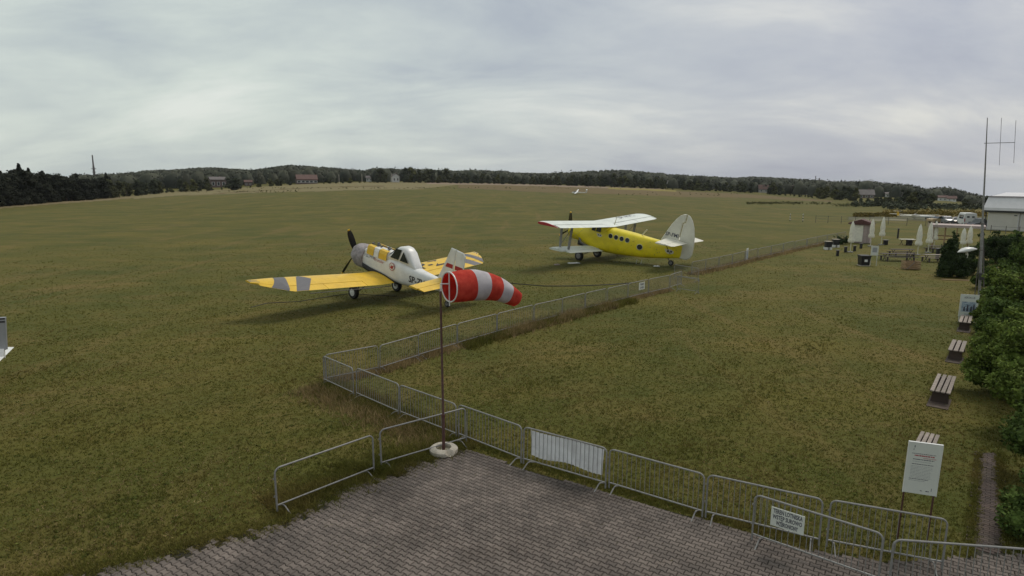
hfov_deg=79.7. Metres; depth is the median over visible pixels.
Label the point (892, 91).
sky
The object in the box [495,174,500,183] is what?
tree
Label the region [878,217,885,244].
parasol
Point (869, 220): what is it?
wire fence
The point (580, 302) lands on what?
crowd barrier
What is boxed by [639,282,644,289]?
warning plaque
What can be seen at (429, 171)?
tree
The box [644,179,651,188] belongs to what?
tree
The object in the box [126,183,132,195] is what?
tree
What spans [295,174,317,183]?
house
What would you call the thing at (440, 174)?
tree
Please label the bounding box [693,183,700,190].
tree
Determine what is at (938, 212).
yellow scrub
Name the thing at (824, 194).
tree
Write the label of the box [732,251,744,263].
crowd barrier
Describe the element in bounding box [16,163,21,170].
fir tree
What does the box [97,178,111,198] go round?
tree
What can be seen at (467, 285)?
windsock
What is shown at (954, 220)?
parked car
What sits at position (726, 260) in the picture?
crowd barrier
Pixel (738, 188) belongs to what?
tree
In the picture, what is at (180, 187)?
tree
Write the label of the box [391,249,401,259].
side window
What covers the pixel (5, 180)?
tree
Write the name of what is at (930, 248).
picnic table
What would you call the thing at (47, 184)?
tree
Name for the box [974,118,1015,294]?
antenna mast
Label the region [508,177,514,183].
tree
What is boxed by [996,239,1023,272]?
shrub
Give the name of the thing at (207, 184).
tree
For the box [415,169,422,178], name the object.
tree
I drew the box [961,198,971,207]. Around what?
tree
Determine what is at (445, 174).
tree
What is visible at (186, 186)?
tree
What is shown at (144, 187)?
tree
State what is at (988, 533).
path
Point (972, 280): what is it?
shrub
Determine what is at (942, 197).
house
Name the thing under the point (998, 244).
shrub
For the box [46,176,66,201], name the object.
tree
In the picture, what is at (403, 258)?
side window
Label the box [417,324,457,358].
crowd barrier
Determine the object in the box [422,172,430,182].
tree
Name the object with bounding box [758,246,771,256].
crowd barrier
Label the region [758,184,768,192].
house
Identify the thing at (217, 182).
house
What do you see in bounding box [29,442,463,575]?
paving edge grass
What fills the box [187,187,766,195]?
field edge weeds
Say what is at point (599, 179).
tree
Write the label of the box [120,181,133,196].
tree
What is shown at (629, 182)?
tree
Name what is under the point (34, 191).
tree
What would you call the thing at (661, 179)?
tree
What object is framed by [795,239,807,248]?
crowd barrier
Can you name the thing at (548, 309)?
crowd barrier
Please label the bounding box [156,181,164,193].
tree
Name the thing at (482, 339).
green weeds
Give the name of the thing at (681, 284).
crowd barrier
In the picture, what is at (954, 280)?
bed kerb
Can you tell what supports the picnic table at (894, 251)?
on the ground at (416, 215)
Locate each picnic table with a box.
[878,253,918,260]
[888,249,915,256]
[920,254,940,262]
[924,245,940,252]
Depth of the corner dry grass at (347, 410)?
20.13 m
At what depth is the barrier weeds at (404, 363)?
26.74 m
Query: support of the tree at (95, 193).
on the ground at (416, 215)
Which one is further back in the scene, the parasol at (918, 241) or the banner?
the parasol at (918, 241)
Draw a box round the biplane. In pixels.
[537,212,702,265]
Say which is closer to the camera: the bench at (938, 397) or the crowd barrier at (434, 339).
the bench at (938, 397)
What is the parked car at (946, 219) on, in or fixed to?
on the ground at (416, 215)
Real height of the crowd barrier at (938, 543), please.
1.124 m
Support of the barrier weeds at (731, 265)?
on the ground at (416, 215)
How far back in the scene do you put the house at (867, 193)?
372.06 m
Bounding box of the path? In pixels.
[966,451,1012,556]
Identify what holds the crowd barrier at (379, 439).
on the ground at (416, 215)
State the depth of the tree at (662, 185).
448.66 m
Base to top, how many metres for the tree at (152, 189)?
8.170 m
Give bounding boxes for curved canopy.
[957,247,976,257]
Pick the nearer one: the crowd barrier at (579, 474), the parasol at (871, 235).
the crowd barrier at (579, 474)
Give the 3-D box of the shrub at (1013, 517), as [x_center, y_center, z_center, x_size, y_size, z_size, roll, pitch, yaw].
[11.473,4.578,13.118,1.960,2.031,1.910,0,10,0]
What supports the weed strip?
on the ground at (416, 215)
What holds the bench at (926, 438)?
on the ground at (416, 215)
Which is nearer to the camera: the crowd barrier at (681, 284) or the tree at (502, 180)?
the crowd barrier at (681, 284)
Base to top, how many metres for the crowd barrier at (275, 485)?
1.124 m
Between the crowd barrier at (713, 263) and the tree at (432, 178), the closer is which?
the crowd barrier at (713, 263)
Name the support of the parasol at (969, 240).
on the ground at (416, 215)
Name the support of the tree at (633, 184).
on the ground at (416, 215)
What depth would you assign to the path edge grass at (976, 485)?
14.86 m
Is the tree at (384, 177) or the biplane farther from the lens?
the tree at (384, 177)
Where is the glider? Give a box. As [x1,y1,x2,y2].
[890,211,920,218]
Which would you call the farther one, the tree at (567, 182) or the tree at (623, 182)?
the tree at (567, 182)
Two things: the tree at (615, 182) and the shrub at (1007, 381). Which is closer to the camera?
the shrub at (1007, 381)
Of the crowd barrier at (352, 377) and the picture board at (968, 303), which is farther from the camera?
the picture board at (968, 303)
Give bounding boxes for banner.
[531,430,603,474]
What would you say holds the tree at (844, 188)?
on the ground at (416, 215)
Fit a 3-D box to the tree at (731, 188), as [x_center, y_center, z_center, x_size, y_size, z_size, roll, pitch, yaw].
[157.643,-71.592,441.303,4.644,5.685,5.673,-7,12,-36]
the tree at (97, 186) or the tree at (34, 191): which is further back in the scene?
the tree at (97, 186)
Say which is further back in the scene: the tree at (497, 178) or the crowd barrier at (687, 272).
the tree at (497, 178)
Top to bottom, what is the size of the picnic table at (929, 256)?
0.764 m
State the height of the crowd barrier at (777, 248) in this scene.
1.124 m
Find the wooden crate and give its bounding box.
[901,260,920,269]
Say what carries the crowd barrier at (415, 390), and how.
on the ground at (416, 215)
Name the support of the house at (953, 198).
on the ground at (416, 215)
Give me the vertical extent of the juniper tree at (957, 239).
4.043 m
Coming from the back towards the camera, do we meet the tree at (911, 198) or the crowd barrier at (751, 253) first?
the tree at (911, 198)
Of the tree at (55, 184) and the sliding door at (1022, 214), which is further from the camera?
the tree at (55, 184)
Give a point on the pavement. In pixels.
(473, 525)
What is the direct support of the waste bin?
on the ground at (416, 215)
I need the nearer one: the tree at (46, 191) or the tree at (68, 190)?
the tree at (46, 191)
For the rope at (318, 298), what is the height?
0.038 m
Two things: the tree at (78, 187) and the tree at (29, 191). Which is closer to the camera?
the tree at (29, 191)
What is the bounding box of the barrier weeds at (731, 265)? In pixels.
[684,237,842,274]
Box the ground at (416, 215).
[0,181,1023,575]
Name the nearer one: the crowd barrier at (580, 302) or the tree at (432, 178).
the crowd barrier at (580, 302)
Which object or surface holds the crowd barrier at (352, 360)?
on the ground at (416, 215)
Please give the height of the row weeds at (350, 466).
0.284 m
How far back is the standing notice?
58.12 m
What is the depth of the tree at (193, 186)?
334.68 m
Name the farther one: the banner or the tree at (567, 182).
the tree at (567, 182)
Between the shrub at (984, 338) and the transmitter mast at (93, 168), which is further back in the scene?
the transmitter mast at (93, 168)
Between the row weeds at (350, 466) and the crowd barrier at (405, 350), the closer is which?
the row weeds at (350, 466)
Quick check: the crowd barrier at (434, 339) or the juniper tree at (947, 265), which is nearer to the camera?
the crowd barrier at (434, 339)
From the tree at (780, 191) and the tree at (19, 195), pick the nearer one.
the tree at (19, 195)
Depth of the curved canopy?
51.91 m
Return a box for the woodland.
[69,164,986,203]
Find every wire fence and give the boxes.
[815,216,926,225]
[990,225,1019,233]
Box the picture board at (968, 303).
[958,294,979,322]
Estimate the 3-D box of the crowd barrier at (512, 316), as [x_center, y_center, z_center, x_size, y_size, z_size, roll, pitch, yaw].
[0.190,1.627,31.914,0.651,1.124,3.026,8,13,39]
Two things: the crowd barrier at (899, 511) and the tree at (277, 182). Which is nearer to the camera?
the crowd barrier at (899, 511)
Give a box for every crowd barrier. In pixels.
[272,435,375,511]
[323,356,353,393]
[324,346,378,378]
[355,368,399,413]
[378,408,466,465]
[379,335,418,370]
[399,385,456,435]
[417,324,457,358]
[457,314,496,342]
[457,405,522,465]
[497,305,533,330]
[522,427,607,491]
[534,299,562,320]
[562,293,584,313]
[585,288,605,307]
[607,284,627,301]
[607,449,704,521]
[628,279,648,296]
[648,275,669,293]
[670,271,681,289]
[673,265,698,281]
[677,276,698,294]
[691,259,705,273]
[704,475,823,550]
[705,257,718,269]
[719,254,732,266]
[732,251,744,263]
[745,249,757,259]
[750,495,883,575]
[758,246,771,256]
[771,243,783,253]
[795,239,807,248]
[826,500,947,575]
[887,539,1023,575]
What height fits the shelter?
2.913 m
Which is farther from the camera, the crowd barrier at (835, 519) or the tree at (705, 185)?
the tree at (705, 185)
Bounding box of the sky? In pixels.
[0,0,1023,195]
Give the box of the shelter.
[931,223,985,248]
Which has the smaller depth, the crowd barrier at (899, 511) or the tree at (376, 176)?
the crowd barrier at (899, 511)
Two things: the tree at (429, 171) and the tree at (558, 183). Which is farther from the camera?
the tree at (429, 171)
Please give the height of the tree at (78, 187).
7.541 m
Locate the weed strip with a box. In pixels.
[746,201,883,206]
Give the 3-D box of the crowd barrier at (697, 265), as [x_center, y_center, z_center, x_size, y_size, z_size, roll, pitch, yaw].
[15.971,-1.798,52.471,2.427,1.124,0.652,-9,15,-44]
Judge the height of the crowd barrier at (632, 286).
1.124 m
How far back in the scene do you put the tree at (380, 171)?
467.45 m
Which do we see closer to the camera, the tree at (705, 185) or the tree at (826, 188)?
the tree at (826, 188)
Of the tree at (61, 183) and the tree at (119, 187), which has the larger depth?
the tree at (119, 187)
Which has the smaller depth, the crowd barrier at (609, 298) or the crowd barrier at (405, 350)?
the crowd barrier at (405, 350)
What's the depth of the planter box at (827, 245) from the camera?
72.20 m
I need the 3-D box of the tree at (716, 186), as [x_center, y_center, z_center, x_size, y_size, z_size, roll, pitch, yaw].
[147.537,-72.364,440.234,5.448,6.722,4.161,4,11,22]
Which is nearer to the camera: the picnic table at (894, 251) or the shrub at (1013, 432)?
the shrub at (1013, 432)
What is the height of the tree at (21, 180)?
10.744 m
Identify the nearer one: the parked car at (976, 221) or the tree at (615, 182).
the parked car at (976, 221)
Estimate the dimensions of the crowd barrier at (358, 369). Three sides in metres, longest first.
2.583 x 1.124 x 0.651 m
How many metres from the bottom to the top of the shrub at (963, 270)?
2.074 m
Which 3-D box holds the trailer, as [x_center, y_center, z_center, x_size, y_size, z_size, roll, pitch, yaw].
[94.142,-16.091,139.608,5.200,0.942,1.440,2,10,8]
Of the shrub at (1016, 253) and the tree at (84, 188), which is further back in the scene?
the tree at (84, 188)
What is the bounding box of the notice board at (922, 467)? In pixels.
[897,440,943,543]
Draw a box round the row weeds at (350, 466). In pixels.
[248,427,480,521]
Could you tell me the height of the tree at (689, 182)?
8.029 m
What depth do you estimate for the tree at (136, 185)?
283.88 m
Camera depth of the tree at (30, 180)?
194.84 m
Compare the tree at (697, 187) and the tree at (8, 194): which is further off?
the tree at (697, 187)
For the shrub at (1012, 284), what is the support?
on the ground at (416, 215)
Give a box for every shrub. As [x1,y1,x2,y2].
[833,236,848,243]
[952,254,972,277]
[957,245,989,274]
[959,342,1001,393]
[966,307,1023,353]
[969,259,1020,286]
[969,299,1006,318]
[970,285,1023,337]
[976,230,1023,263]
[976,238,992,254]
[978,266,1023,304]
[982,355,1023,419]
[988,307,1023,372]
[993,468,1023,538]
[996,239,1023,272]
[998,384,1023,456]
[1006,229,1023,244]
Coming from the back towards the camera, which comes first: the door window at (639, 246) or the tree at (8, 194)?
the tree at (8, 194)
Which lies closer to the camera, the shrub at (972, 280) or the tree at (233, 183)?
the shrub at (972, 280)
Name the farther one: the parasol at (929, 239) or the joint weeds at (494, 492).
the parasol at (929, 239)
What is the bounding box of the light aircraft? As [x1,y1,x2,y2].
[0,317,13,360]
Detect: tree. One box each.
[0,173,19,202]
[0,173,26,205]
[0,176,17,205]
[0,178,13,204]
[0,184,5,206]
[8,171,35,204]
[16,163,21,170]
[16,169,45,203]
[20,184,34,203]
[31,173,46,203]
[32,177,47,202]
[37,173,58,200]
[43,180,58,201]
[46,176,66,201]
[51,176,65,197]
[51,176,65,199]
[57,178,74,200]
[61,176,81,200]
[75,179,94,199]
[75,183,85,200]
[87,180,100,198]
[87,182,98,198]
[95,180,103,198]
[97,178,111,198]
[106,179,118,197]
[113,180,125,196]
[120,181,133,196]
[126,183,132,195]
[131,179,145,195]
[141,182,149,194]
[148,179,158,193]
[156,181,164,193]
[177,178,184,191]
[182,181,189,191]
[189,179,197,191]
[197,179,204,190]
[203,177,212,190]
[222,177,241,189]
[267,179,273,185]
[274,179,280,185]
[374,168,384,181]
[374,172,379,182]
[381,172,388,182]
[402,171,408,181]
[406,167,416,181]
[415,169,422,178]
[416,175,422,182]
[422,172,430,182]
[426,168,432,182]
[430,174,435,182]
[435,176,441,182]
[437,170,443,179]
[442,168,449,182]
[479,173,485,182]
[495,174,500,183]
[500,175,504,183]
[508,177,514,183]
[556,176,561,185]
[565,178,570,185]
[570,175,574,185]
[573,177,578,185]
[579,176,583,185]
[582,174,588,184]
[585,176,592,185]
[597,176,602,185]
[609,177,617,186]
[610,173,619,186]
[620,177,626,186]
[626,179,631,186]
[631,179,636,187]
[632,175,638,184]
[638,180,644,187]
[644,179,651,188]
[652,179,657,188]
[658,178,666,187]
[659,181,665,188]
[681,181,686,189]
[686,180,692,189]
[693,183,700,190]
[699,183,707,190]
[714,183,720,190]
[727,185,734,191]
[736,184,741,191]
[741,183,747,192]
[746,183,754,192]
[769,182,777,194]
[777,185,782,194]
[814,188,821,197]
[819,191,829,198]
[820,186,830,196]
[829,189,838,199]
[834,191,844,199]
[841,185,847,199]
[844,187,856,200]
[848,187,860,200]
[897,189,910,202]
[905,192,918,203]
[917,192,930,204]
[921,193,936,204]
[934,237,960,277]
[952,230,959,254]
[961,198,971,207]
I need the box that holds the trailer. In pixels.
[919,215,933,218]
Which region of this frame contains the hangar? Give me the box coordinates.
[984,192,1023,231]
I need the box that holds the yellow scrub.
[853,208,987,216]
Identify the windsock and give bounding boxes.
[429,269,521,457]
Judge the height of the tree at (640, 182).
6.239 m
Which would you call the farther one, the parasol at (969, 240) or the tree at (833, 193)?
the tree at (833, 193)
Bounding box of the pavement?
[64,448,1023,575]
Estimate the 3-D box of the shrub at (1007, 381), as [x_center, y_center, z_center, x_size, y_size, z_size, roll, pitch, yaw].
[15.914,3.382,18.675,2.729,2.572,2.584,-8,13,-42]
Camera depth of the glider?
137.37 m
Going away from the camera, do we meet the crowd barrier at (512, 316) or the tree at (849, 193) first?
the crowd barrier at (512, 316)
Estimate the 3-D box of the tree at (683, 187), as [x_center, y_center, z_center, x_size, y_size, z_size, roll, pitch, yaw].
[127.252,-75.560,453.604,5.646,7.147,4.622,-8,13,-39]
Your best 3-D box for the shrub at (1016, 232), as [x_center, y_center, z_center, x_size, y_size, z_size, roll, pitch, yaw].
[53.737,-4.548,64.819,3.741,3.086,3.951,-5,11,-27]
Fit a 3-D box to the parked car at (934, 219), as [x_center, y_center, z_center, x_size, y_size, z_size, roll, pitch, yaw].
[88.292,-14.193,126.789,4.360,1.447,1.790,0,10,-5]
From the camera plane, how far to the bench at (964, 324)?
32.51 m
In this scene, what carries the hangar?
on the ground at (416, 215)
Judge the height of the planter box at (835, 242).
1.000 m
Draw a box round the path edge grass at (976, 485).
[958,448,1017,559]
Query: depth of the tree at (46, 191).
203.03 m
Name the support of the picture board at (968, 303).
on the ground at (416, 215)
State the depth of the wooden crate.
55.64 m
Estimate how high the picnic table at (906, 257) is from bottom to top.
0.764 m
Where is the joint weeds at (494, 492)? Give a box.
[325,469,940,565]
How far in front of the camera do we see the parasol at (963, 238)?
70.69 m
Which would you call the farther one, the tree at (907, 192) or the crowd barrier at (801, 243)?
the tree at (907, 192)
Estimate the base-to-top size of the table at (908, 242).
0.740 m
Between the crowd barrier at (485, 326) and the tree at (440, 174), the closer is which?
the crowd barrier at (485, 326)
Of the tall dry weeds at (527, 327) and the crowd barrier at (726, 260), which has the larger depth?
the crowd barrier at (726, 260)
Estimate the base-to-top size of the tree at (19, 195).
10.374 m
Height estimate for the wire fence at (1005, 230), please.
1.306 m
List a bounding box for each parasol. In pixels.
[847,221,854,252]
[867,219,874,246]
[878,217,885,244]
[915,225,922,254]
[925,222,932,252]
[932,221,937,248]
[960,228,965,247]
[966,226,972,246]
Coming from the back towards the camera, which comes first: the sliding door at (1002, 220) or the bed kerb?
the sliding door at (1002, 220)
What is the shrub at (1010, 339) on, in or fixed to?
on the ground at (416, 215)
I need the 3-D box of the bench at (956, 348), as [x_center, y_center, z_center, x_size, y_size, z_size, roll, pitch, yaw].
[19.933,2.840,27.488,0.607,0.460,2.864,8,13,39]
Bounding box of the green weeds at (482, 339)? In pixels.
[449,296,638,349]
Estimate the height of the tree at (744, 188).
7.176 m
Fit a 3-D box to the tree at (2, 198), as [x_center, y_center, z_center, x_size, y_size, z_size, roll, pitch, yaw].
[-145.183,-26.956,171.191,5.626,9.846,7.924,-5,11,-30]
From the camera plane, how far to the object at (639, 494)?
14.86 m
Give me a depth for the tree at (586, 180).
473.43 m
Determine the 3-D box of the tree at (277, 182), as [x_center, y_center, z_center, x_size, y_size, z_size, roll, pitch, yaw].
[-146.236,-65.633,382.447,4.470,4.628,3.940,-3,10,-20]
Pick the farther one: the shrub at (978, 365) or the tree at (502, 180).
the tree at (502, 180)
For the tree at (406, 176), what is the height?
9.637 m
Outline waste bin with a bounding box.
[857,254,871,265]
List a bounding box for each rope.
[250,293,386,307]
[510,282,631,285]
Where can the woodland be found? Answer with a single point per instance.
(170, 178)
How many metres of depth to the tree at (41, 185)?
199.43 m
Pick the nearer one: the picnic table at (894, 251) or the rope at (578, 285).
the rope at (578, 285)
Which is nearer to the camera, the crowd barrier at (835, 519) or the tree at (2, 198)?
the crowd barrier at (835, 519)
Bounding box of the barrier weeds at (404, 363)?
[319,287,671,382]
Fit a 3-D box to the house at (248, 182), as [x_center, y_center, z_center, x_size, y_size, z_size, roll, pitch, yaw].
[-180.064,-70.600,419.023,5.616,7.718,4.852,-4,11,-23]
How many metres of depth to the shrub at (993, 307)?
30.38 m
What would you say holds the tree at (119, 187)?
on the ground at (416, 215)
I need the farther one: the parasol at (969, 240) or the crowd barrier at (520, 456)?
the parasol at (969, 240)
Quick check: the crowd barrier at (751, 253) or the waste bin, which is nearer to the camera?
the waste bin
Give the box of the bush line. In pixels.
[851,200,984,209]
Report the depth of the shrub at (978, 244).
66.78 m
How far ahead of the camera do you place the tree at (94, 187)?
241.17 m
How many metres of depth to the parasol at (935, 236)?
74.07 m
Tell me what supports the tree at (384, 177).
on the ground at (416, 215)
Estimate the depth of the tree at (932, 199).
237.36 m
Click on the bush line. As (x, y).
(901, 205)
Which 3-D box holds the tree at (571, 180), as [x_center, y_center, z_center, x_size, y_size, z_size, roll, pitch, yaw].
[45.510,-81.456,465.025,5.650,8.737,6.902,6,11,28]
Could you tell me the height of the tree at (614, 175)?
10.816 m
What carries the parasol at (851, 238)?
on the ground at (416, 215)
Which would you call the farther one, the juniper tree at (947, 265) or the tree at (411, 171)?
the tree at (411, 171)
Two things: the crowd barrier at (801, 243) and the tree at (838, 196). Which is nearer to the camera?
the crowd barrier at (801, 243)
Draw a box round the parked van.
[957,212,976,223]
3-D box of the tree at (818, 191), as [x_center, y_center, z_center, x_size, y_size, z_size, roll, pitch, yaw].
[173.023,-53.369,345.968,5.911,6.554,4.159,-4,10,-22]
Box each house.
[208,176,225,187]
[244,179,252,185]
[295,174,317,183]
[390,173,399,181]
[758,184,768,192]
[857,188,874,197]
[937,194,947,200]
[946,195,956,201]
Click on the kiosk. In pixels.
(862, 229)
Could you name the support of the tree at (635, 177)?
on the ground at (416, 215)
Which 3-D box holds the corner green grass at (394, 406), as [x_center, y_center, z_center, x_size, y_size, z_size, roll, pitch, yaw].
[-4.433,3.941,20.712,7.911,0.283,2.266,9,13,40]
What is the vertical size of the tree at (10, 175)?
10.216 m
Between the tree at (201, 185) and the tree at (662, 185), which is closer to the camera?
the tree at (201, 185)
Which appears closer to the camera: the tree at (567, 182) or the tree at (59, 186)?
the tree at (59, 186)
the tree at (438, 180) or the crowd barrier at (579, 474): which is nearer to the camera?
the crowd barrier at (579, 474)
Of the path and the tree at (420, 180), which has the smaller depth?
the path
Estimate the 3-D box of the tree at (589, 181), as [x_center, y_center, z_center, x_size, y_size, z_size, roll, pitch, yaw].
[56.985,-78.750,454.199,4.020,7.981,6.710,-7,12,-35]
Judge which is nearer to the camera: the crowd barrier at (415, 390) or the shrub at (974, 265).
the crowd barrier at (415, 390)
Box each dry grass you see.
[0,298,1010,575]
[281,378,468,454]
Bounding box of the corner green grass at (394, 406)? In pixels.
[309,377,475,442]
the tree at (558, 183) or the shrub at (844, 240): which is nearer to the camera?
the shrub at (844, 240)
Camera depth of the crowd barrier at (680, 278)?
45.06 m
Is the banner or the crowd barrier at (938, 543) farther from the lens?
the banner
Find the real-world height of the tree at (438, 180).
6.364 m
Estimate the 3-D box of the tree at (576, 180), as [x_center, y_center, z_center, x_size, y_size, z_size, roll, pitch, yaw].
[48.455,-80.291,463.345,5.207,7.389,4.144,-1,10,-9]
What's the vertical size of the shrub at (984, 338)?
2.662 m
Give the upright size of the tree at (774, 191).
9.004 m
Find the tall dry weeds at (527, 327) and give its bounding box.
[502,300,618,338]
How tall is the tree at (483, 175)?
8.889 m
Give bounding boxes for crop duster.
[245,229,483,306]
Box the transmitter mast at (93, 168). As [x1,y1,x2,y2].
[91,155,95,174]
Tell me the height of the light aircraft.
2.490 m
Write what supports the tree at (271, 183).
on the ground at (416, 215)
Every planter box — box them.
[823,241,832,249]
[832,239,839,247]
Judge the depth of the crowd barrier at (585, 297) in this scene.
36.81 m
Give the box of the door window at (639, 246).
[636,244,642,249]
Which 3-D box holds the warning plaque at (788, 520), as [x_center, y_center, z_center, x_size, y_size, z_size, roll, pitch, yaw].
[5.639,4.766,12.562,0.646,0.410,0.016,8,12,38]
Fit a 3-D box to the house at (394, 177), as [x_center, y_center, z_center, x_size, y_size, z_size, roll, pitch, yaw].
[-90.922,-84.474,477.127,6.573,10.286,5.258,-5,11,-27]
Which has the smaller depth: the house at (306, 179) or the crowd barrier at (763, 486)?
the crowd barrier at (763, 486)
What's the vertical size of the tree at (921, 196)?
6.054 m
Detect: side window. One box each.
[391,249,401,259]
[400,252,407,263]
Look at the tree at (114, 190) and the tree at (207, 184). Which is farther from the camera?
the tree at (207, 184)
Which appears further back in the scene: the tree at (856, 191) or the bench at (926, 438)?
the tree at (856, 191)
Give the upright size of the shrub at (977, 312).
1.622 m
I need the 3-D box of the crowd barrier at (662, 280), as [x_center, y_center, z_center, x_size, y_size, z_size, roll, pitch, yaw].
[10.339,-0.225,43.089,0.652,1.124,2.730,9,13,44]
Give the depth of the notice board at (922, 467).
12.82 m
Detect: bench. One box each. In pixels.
[916,431,939,443]
[926,373,955,409]
[945,339,966,363]
[956,315,972,332]
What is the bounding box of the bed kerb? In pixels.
[941,279,968,280]
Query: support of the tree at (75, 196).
on the ground at (416, 215)
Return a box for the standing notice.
[870,246,878,264]
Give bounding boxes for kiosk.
[848,219,875,243]
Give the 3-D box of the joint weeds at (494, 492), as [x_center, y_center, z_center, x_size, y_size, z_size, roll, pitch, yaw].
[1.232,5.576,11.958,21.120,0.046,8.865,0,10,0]
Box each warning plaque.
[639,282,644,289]
[770,506,804,534]
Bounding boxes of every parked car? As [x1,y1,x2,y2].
[926,216,942,222]
[938,216,951,223]
[951,217,959,223]
[965,218,986,226]
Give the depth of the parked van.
116.50 m
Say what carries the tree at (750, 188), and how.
on the ground at (416, 215)
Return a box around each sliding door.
[986,212,1019,230]
[1020,213,1023,230]
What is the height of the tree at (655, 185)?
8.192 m
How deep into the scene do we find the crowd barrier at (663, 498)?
14.52 m
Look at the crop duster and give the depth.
38.73 m

